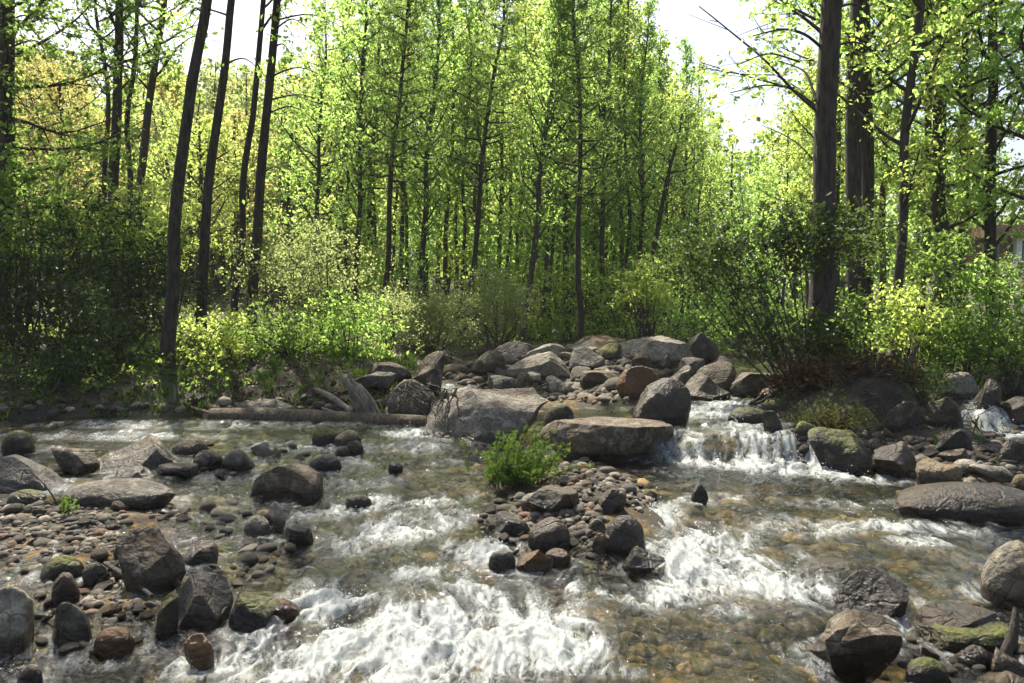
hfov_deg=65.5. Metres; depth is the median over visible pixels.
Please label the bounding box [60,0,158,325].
tree
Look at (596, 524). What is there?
boulder
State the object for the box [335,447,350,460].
boulder
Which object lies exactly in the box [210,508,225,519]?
cobble
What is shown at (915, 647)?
cobble
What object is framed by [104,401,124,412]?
cobble
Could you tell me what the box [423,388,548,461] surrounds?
boulder
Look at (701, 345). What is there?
boulder
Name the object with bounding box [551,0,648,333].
forest tree
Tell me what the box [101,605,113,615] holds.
cobble
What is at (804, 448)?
cobble
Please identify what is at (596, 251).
forest tree
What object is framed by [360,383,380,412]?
stick
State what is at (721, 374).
boulder
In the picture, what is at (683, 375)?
boulder
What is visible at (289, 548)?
cobble
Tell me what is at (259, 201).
tree
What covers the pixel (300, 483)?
boulder
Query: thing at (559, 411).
boulder
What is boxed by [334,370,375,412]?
driftwood stump
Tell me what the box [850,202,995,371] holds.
shrub
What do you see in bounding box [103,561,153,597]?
stick
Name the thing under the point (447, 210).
forest tree
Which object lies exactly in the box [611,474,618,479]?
cobble
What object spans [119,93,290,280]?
tree
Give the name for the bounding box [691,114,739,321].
forest tree
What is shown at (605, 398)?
cobble
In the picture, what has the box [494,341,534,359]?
boulder
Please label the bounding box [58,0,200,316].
tree
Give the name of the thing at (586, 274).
sapling
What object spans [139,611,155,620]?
cobble
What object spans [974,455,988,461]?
cobble
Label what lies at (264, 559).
cobble
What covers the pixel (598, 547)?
boulder
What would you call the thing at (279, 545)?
cobble
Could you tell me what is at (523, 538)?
cobble
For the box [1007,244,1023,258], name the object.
window
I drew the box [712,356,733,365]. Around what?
boulder
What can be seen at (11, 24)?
tree
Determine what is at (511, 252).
sapling
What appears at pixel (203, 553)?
boulder
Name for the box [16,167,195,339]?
shrub
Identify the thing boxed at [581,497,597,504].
cobble
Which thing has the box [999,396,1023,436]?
boulder
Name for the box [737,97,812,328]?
forest tree
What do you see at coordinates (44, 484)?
twig
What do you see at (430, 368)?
boulder
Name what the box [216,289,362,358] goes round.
shrub
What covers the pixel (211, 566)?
cobble
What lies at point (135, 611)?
cobble
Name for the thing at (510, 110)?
forest tree
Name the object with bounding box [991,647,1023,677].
boulder
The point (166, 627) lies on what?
boulder
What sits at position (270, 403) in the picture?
boulder
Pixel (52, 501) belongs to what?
cobble
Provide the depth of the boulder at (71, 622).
3.80 m
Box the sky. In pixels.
[15,0,1023,287]
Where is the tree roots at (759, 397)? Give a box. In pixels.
[727,351,859,414]
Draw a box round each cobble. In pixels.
[3,503,25,514]
[12,535,25,543]
[13,557,22,563]
[20,567,28,574]
[23,396,37,402]
[23,505,32,512]
[32,509,46,516]
[32,537,51,547]
[34,613,45,619]
[35,592,46,598]
[35,636,47,646]
[40,615,53,621]
[42,497,62,505]
[43,596,51,606]
[48,618,54,626]
[53,395,69,403]
[58,641,79,657]
[62,530,73,535]
[62,546,74,554]
[76,518,91,527]
[77,582,85,588]
[78,640,91,652]
[79,588,90,595]
[89,648,95,655]
[90,548,108,561]
[91,579,113,590]
[94,601,103,607]
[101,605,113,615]
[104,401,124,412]
[104,520,118,530]
[106,537,115,541]
[107,561,118,571]
[109,571,122,580]
[111,501,130,510]
[113,605,121,609]
[117,611,125,620]
[130,609,143,614]
[133,602,146,609]
[134,636,143,644]
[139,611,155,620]
[157,514,167,520]
[164,504,172,509]
[165,511,177,517]
[175,514,192,523]
[177,506,190,514]
[185,393,205,403]
[198,499,215,514]
[205,525,216,533]
[208,563,220,569]
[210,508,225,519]
[214,471,224,480]
[214,533,224,539]
[215,521,225,528]
[215,568,224,573]
[219,514,237,523]
[219,527,233,536]
[228,498,238,506]
[229,565,236,569]
[231,579,243,589]
[235,535,241,540]
[236,553,258,568]
[236,572,245,578]
[237,543,257,555]
[241,509,251,518]
[241,538,254,547]
[243,443,253,451]
[251,570,264,580]
[256,543,276,554]
[258,555,268,564]
[265,565,274,574]
[268,559,276,564]
[270,452,280,462]
[273,551,280,556]
[277,542,283,547]
[279,449,287,453]
[284,543,295,554]
[285,438,294,443]
[288,443,296,449]
[295,454,304,460]
[302,451,311,457]
[444,372,451,378]
[460,379,471,384]
[466,362,473,368]
[477,517,483,522]
[479,513,488,519]
[483,503,495,513]
[487,517,493,523]
[488,521,495,531]
[493,498,507,503]
[495,367,506,375]
[498,532,509,543]
[503,354,519,364]
[506,495,513,499]
[514,492,524,498]
[520,534,527,542]
[549,396,558,400]
[557,475,574,486]
[559,352,570,358]
[569,366,590,379]
[570,538,578,548]
[578,474,586,479]
[579,457,589,462]
[581,480,591,485]
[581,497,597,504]
[585,486,594,491]
[585,552,594,560]
[590,479,597,485]
[600,395,612,402]
[603,377,618,391]
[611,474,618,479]
[613,365,624,371]
[620,357,628,364]
[620,483,636,493]
[622,473,631,477]
[635,492,644,499]
[643,489,657,498]
[656,370,666,378]
[796,441,802,448]
[798,435,807,441]
[799,444,810,453]
[856,472,868,476]
[883,427,894,438]
[897,661,907,668]
[905,636,916,643]
[911,645,919,649]
[911,649,922,657]
[912,450,920,455]
[916,446,925,451]
[921,646,939,658]
[923,447,938,458]
[946,666,957,676]
[948,656,958,664]
[953,663,962,670]
[965,451,973,458]
[972,664,985,672]
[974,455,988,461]
[977,445,993,452]
[999,460,1016,464]
[1011,430,1020,436]
[1013,643,1023,655]
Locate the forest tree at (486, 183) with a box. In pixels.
[466,0,509,310]
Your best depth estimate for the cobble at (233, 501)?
6.14 m
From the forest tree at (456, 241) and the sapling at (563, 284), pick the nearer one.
the sapling at (563, 284)
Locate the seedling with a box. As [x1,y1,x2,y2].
[58,495,79,512]
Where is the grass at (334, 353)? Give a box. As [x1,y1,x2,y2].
[0,334,1023,446]
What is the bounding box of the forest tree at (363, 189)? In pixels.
[322,0,410,326]
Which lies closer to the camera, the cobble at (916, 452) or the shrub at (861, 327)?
the cobble at (916, 452)
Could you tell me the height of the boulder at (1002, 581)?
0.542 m
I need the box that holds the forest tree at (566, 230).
[506,0,642,334]
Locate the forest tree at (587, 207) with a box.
[576,2,613,309]
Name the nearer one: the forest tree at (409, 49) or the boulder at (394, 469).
the boulder at (394, 469)
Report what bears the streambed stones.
on the ground at (602, 612)
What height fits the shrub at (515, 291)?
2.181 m
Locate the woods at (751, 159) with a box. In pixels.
[265,11,1023,324]
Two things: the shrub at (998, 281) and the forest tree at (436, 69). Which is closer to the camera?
the shrub at (998, 281)
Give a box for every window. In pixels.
[982,244,998,258]
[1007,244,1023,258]
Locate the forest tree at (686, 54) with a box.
[648,35,715,330]
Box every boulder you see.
[0,430,35,459]
[0,454,71,493]
[0,586,33,676]
[6,489,46,505]
[17,664,42,682]
[40,555,83,581]
[51,446,99,477]
[51,572,79,607]
[52,602,91,664]
[59,478,175,510]
[82,562,109,587]
[93,626,134,666]
[99,434,185,471]
[114,461,155,478]
[116,527,185,594]
[153,590,178,653]
[157,462,198,480]
[171,438,208,462]
[172,578,180,590]
[177,572,233,641]
[182,540,218,572]
[184,633,213,680]
[193,450,222,474]
[222,450,255,479]
[228,592,277,649]
[234,399,296,408]
[244,515,270,544]
[249,463,326,513]
[250,441,278,462]
[254,509,272,532]
[269,502,285,534]
[269,598,299,626]
[285,524,313,554]
[309,454,341,477]
[312,427,337,453]
[334,430,360,449]
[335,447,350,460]
[345,495,371,513]
[346,441,363,461]
[356,371,395,394]
[358,362,410,384]
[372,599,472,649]
[387,379,435,415]
[388,463,402,476]
[413,351,444,396]
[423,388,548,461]
[443,364,467,376]
[470,350,506,375]
[487,375,514,388]
[488,550,515,579]
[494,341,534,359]
[494,511,529,546]
[505,351,569,379]
[514,372,533,387]
[516,550,553,582]
[520,493,532,511]
[524,343,566,357]
[527,485,578,512]
[528,371,541,384]
[528,517,569,555]
[538,416,674,468]
[543,403,573,425]
[545,375,574,394]
[545,548,570,572]
[569,347,604,370]
[580,370,619,390]
[588,519,605,531]
[592,533,605,564]
[597,343,621,360]
[598,487,626,514]
[604,515,645,574]
[616,366,658,408]
[619,335,693,367]
[622,546,664,582]
[632,353,652,367]
[632,378,690,440]
[657,352,672,369]
[670,365,692,384]
[679,357,704,376]
[685,373,730,405]
[687,332,718,364]
[691,482,707,510]
[696,361,735,391]
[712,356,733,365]
[728,407,763,431]
[730,372,772,400]
[760,388,779,399]
[760,397,787,411]
[762,410,782,445]
[787,557,863,611]
[795,421,815,442]
[807,609,902,682]
[808,427,875,481]
[834,565,908,628]
[849,404,882,437]
[873,441,916,480]
[883,401,922,432]
[891,482,1023,531]
[905,656,948,682]
[911,619,1017,655]
[913,602,996,637]
[916,458,962,484]
[923,397,963,429]
[934,428,971,451]
[936,372,978,409]
[936,449,966,461]
[952,459,978,473]
[955,644,990,674]
[965,463,1014,483]
[971,670,1023,682]
[973,379,1001,418]
[980,540,1023,639]
[982,370,1023,397]
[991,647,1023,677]
[994,437,1023,463]
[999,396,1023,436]
[1009,474,1023,490]
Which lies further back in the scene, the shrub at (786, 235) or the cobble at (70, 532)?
the shrub at (786, 235)
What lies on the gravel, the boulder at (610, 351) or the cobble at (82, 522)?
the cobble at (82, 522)
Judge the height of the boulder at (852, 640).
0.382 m
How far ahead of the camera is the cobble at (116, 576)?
4.63 m
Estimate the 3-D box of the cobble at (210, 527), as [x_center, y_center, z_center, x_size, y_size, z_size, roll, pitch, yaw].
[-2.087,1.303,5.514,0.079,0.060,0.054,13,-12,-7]
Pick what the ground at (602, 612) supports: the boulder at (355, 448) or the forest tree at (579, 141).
the forest tree at (579, 141)
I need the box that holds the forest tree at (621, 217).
[588,0,672,335]
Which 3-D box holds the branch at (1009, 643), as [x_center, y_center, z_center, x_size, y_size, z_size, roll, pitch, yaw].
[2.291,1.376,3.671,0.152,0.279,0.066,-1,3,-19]
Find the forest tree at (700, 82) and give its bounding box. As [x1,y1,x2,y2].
[673,53,716,329]
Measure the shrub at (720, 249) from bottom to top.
2.441 m
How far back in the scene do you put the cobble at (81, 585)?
4.50 m
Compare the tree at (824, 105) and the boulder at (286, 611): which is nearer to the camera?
the boulder at (286, 611)
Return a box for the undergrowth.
[0,252,1023,394]
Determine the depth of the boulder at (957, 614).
3.91 m
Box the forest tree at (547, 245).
[494,0,610,336]
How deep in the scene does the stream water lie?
4.64 m
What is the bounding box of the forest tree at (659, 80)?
[633,27,682,329]
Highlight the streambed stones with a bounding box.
[0,362,1023,682]
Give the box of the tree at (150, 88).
[105,0,226,318]
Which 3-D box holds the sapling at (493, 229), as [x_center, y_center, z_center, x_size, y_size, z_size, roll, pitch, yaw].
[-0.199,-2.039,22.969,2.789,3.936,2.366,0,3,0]
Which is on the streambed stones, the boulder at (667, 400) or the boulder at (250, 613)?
the boulder at (667, 400)
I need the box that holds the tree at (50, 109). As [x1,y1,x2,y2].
[14,45,107,313]
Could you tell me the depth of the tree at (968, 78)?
15.67 m
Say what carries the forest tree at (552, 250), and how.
on the ground at (602, 612)
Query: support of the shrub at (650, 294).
on the ground at (602, 612)
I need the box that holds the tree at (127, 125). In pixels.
[96,0,212,321]
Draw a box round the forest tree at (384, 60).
[323,0,420,320]
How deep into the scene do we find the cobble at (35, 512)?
5.64 m
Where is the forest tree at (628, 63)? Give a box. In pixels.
[571,0,676,322]
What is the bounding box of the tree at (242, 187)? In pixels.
[230,0,313,327]
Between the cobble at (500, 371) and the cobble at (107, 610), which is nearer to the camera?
the cobble at (107, 610)
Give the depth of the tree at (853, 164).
12.95 m
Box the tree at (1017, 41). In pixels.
[894,0,1023,213]
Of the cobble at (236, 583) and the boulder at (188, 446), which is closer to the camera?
the cobble at (236, 583)
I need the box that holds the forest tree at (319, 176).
[252,0,372,320]
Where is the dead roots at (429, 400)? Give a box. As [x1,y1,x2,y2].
[380,381,452,416]
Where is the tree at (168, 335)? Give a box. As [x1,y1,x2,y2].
[153,0,223,369]
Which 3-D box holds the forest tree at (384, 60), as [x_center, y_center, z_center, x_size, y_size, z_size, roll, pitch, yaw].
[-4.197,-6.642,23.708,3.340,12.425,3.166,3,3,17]
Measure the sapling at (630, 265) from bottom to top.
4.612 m
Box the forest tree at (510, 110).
[490,0,584,327]
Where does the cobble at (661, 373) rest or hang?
on the streambed stones
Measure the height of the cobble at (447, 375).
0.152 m
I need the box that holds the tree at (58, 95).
[14,56,155,320]
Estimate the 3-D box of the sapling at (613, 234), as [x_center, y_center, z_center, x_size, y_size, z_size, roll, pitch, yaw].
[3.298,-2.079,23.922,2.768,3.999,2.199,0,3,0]
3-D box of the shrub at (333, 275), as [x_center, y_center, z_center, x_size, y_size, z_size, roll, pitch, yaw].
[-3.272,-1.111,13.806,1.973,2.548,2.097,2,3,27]
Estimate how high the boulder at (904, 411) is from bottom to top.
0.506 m
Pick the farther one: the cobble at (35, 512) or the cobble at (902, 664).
the cobble at (35, 512)
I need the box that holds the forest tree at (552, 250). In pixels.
[518,3,575,334]
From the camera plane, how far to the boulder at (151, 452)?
7.37 m
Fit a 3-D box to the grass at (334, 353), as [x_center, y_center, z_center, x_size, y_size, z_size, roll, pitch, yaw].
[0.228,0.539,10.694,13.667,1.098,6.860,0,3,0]
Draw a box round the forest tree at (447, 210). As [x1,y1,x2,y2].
[407,0,495,322]
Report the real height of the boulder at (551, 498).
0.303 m
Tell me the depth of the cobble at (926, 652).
3.68 m
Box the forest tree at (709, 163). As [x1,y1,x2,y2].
[663,117,734,327]
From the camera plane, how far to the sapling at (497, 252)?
24.78 m
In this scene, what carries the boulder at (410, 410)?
on the ground at (602, 612)
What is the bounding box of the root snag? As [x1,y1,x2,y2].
[32,378,60,395]
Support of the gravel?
on the ground at (602, 612)
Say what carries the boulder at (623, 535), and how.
on the ground at (602, 612)
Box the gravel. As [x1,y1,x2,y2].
[0,347,1023,647]
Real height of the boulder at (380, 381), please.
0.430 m
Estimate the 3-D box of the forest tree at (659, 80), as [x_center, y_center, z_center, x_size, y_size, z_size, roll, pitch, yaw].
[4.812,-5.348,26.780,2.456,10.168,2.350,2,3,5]
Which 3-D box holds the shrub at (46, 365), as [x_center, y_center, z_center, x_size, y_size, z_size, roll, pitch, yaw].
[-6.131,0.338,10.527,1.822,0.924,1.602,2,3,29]
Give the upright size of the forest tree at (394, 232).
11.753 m
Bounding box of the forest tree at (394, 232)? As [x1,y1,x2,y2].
[377,4,423,310]
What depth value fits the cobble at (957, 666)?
3.56 m
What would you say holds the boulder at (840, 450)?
on the ground at (602, 612)
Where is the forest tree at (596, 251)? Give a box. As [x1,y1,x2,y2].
[569,1,634,328]
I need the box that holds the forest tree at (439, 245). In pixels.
[431,1,461,295]
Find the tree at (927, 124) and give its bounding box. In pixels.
[845,0,1018,339]
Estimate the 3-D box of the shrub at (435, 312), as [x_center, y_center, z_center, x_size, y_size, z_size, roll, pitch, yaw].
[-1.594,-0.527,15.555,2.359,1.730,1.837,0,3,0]
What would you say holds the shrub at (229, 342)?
on the ground at (602, 612)
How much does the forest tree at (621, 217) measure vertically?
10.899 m
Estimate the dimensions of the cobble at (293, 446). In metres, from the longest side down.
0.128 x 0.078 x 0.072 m
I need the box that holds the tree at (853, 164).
[758,0,992,360]
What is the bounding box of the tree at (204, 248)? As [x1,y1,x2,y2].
[135,0,273,339]
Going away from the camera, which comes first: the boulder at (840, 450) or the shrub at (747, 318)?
the boulder at (840, 450)
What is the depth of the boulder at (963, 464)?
6.97 m
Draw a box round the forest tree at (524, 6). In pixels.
[499,0,542,329]
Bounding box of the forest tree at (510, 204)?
[484,0,533,323]
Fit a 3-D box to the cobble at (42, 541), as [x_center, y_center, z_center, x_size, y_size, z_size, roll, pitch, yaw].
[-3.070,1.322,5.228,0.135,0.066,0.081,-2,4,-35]
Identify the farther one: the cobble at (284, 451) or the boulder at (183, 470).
the cobble at (284, 451)
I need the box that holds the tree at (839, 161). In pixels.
[748,0,915,343]
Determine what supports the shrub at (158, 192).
on the ground at (602, 612)
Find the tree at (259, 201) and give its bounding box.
[242,0,396,338]
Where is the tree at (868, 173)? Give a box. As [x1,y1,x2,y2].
[786,0,983,364]
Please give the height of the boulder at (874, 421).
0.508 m
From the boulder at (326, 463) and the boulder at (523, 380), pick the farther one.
the boulder at (523, 380)
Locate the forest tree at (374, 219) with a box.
[356,0,396,312]
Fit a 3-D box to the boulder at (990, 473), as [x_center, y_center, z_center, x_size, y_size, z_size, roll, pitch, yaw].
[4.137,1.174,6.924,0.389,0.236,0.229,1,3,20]
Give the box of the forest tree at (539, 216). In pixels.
[505,0,594,342]
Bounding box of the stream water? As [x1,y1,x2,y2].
[0,357,1023,682]
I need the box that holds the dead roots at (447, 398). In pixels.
[431,388,464,431]
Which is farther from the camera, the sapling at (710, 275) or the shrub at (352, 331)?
the sapling at (710, 275)
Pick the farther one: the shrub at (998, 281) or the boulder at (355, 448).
the shrub at (998, 281)
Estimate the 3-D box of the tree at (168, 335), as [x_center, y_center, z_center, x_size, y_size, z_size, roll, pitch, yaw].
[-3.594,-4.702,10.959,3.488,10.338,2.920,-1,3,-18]
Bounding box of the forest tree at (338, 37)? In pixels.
[312,0,373,321]
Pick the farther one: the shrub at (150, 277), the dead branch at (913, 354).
the shrub at (150, 277)
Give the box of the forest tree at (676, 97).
[633,82,716,334]
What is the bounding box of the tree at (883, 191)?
[768,0,1004,345]
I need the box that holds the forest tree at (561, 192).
[530,2,588,328]
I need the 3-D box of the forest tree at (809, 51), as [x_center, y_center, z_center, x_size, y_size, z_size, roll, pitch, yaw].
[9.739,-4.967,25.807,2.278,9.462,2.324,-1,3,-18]
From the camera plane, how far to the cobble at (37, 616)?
4.09 m
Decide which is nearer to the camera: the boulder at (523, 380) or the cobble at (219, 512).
the cobble at (219, 512)
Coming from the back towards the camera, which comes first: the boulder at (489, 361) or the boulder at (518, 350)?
the boulder at (518, 350)
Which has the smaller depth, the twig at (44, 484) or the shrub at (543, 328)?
the twig at (44, 484)
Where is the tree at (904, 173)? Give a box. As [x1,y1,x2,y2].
[808,0,1022,362]
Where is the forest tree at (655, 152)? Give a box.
[638,72,673,230]
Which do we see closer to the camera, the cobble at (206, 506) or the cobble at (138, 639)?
the cobble at (138, 639)
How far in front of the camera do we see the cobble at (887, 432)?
7.89 m
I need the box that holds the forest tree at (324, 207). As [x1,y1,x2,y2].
[274,0,390,318]
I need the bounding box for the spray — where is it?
[191,398,1016,681]
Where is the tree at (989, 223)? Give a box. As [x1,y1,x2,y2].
[891,0,1023,355]
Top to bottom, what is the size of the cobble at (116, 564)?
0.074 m
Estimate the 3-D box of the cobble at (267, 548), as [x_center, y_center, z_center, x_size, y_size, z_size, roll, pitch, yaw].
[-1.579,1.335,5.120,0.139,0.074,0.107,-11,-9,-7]
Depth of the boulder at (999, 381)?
10.65 m
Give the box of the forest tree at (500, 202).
[443,0,551,325]
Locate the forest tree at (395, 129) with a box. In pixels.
[334,0,453,330]
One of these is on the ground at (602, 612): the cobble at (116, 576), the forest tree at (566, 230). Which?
the forest tree at (566, 230)
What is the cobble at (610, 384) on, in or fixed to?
on the gravel
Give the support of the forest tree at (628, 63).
on the ground at (602, 612)
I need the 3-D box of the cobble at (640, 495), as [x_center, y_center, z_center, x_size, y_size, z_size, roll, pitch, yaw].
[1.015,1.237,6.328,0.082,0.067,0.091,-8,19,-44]
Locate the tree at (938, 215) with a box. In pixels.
[871,0,1023,357]
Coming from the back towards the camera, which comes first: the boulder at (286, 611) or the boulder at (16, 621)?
the boulder at (286, 611)
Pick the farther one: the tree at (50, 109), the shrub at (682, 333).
the tree at (50, 109)
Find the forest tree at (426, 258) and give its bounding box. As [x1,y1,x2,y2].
[368,0,482,317]
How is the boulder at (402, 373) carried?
on the ground at (602, 612)
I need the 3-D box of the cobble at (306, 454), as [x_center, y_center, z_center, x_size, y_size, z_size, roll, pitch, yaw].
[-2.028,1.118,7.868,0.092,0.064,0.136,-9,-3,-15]
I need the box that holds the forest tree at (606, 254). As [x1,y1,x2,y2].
[585,2,636,330]
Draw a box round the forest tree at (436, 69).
[395,0,476,313]
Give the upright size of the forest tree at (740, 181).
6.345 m
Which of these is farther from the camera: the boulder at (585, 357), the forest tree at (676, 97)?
the forest tree at (676, 97)
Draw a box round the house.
[934,225,1023,267]
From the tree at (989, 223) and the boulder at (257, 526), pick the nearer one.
the boulder at (257, 526)
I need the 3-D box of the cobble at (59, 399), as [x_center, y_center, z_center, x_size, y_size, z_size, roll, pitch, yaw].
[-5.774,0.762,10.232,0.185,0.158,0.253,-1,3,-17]
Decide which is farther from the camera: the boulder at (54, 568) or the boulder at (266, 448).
the boulder at (266, 448)
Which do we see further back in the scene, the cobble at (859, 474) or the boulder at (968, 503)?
the cobble at (859, 474)
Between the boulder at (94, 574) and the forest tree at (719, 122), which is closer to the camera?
the boulder at (94, 574)
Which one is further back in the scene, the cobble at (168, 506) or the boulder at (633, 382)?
the boulder at (633, 382)
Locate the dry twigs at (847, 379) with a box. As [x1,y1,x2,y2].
[0,331,1018,455]
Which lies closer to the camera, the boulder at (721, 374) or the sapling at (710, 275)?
the boulder at (721, 374)
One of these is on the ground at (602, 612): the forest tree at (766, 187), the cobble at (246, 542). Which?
the forest tree at (766, 187)
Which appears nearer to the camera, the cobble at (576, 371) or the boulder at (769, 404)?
the boulder at (769, 404)
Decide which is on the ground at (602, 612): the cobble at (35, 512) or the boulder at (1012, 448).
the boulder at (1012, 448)
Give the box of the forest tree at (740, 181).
[726,160,753,302]
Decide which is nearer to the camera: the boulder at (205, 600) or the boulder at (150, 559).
the boulder at (205, 600)
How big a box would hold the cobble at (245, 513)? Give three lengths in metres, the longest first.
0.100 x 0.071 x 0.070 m
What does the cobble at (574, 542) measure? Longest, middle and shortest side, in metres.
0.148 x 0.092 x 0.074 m
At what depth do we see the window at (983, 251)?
45.34 m
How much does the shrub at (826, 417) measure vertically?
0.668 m
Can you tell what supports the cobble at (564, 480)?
on the ground at (602, 612)
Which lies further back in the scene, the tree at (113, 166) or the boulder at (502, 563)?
the tree at (113, 166)
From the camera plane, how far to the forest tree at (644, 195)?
22.66 m
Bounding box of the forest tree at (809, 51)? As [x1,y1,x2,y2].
[779,42,843,314]
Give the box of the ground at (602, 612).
[0,180,1023,682]
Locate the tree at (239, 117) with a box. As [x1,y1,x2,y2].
[191,104,292,309]
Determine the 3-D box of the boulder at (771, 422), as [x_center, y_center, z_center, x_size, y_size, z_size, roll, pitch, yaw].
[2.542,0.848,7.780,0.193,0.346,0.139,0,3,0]
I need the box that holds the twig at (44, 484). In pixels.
[2,469,58,505]
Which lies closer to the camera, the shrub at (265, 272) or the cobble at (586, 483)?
the cobble at (586, 483)
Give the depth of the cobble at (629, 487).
6.33 m
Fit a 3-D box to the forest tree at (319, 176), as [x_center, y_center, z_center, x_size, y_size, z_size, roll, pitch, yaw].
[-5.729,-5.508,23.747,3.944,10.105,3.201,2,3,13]
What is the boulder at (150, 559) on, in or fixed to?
on the ground at (602, 612)
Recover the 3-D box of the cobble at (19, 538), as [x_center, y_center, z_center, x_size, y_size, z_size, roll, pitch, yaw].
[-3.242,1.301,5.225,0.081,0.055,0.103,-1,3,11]
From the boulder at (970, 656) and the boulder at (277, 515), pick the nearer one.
the boulder at (970, 656)
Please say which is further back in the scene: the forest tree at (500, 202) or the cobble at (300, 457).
the forest tree at (500, 202)
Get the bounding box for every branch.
[905,341,919,368]
[1000,607,1018,655]
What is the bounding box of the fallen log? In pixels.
[180,399,427,432]
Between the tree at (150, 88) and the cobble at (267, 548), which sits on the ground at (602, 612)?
the tree at (150, 88)
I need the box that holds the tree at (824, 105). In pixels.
[651,0,966,381]
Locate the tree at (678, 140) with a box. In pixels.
[644,104,708,335]
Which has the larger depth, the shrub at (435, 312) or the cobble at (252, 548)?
the shrub at (435, 312)
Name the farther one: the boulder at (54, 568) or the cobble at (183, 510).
the cobble at (183, 510)
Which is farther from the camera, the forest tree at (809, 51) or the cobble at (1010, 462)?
the forest tree at (809, 51)
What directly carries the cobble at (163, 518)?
on the stream water
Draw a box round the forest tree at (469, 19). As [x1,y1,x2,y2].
[446,0,497,323]
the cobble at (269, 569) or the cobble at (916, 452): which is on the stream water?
the cobble at (269, 569)
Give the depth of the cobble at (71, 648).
3.72 m
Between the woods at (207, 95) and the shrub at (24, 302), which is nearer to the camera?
the shrub at (24, 302)
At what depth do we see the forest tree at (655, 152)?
29.59 m
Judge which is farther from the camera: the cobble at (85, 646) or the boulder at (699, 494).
the boulder at (699, 494)
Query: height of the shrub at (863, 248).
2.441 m
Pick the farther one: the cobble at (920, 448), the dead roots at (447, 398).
the dead roots at (447, 398)
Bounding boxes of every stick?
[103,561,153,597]
[173,384,176,401]
[316,388,353,411]
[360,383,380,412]
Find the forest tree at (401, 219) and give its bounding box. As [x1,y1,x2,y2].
[369,0,444,316]
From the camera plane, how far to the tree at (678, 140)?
20.82 m
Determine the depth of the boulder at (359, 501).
6.03 m
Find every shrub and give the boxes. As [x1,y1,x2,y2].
[0,128,122,350]
[0,180,186,350]
[0,214,155,358]
[0,335,130,390]
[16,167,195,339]
[16,270,189,368]
[56,204,227,345]
[96,177,229,331]
[140,299,273,370]
[215,206,362,339]
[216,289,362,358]
[253,203,390,343]
[287,274,413,361]
[346,277,432,354]
[372,270,485,353]
[454,259,548,350]
[499,306,586,341]
[555,301,643,337]
[604,248,689,338]
[628,216,781,378]
[639,281,756,342]
[653,198,795,375]
[681,282,803,359]
[707,282,812,374]
[732,187,858,360]
[754,335,846,398]
[757,333,948,393]
[770,300,864,384]
[772,277,910,370]
[779,384,893,442]
[804,194,925,351]
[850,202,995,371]
[859,275,972,366]
[869,354,963,403]
[897,285,1023,385]
[906,245,1023,365]
[946,311,1023,398]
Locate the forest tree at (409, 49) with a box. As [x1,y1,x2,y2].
[382,0,446,321]
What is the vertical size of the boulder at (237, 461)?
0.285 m
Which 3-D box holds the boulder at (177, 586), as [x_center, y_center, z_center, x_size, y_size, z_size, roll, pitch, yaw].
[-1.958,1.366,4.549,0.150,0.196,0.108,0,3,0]
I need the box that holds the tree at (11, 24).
[0,0,183,345]
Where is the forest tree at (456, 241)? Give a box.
[442,0,495,319]
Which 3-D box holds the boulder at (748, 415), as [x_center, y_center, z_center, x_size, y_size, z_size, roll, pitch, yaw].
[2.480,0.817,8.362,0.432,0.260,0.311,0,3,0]
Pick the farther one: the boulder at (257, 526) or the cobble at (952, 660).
the boulder at (257, 526)
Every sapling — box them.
[309,211,398,321]
[345,222,441,319]
[396,204,465,318]
[410,199,494,318]
[440,224,527,326]
[459,201,553,334]
[488,261,576,336]
[502,224,586,314]
[518,192,606,333]
[532,251,627,341]
[558,222,619,320]
[571,254,677,340]
[581,206,667,320]
[605,197,672,325]
[643,212,705,334]
[687,219,744,331]
[701,213,757,328]
[720,211,808,331]
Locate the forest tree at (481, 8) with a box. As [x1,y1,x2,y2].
[433,0,511,323]
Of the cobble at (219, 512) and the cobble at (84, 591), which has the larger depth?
the cobble at (219, 512)
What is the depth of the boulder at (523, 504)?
5.93 m
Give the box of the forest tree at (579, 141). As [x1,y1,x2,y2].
[517,0,632,340]
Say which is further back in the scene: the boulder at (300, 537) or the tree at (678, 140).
the tree at (678, 140)
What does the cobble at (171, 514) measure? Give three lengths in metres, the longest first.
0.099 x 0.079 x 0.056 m
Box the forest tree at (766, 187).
[728,156,791,319]
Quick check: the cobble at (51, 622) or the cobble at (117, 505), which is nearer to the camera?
the cobble at (51, 622)
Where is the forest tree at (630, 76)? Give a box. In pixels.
[595,0,661,336]
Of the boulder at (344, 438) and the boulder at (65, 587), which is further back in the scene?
the boulder at (344, 438)
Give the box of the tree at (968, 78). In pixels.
[842,0,1023,349]
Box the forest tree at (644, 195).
[608,0,675,336]
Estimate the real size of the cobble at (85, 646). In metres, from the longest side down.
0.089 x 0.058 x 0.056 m
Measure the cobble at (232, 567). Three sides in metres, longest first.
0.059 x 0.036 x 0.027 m
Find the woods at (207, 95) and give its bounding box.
[12,23,395,302]
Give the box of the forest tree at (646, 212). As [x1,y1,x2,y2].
[604,45,671,319]
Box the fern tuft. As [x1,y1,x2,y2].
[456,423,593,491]
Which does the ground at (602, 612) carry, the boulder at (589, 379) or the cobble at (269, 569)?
the boulder at (589, 379)
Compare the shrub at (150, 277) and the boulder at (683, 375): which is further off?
the shrub at (150, 277)
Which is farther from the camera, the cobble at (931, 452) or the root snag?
the root snag
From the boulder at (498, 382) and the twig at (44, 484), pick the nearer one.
the twig at (44, 484)
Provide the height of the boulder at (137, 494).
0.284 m
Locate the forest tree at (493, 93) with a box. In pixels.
[424,0,544,337]

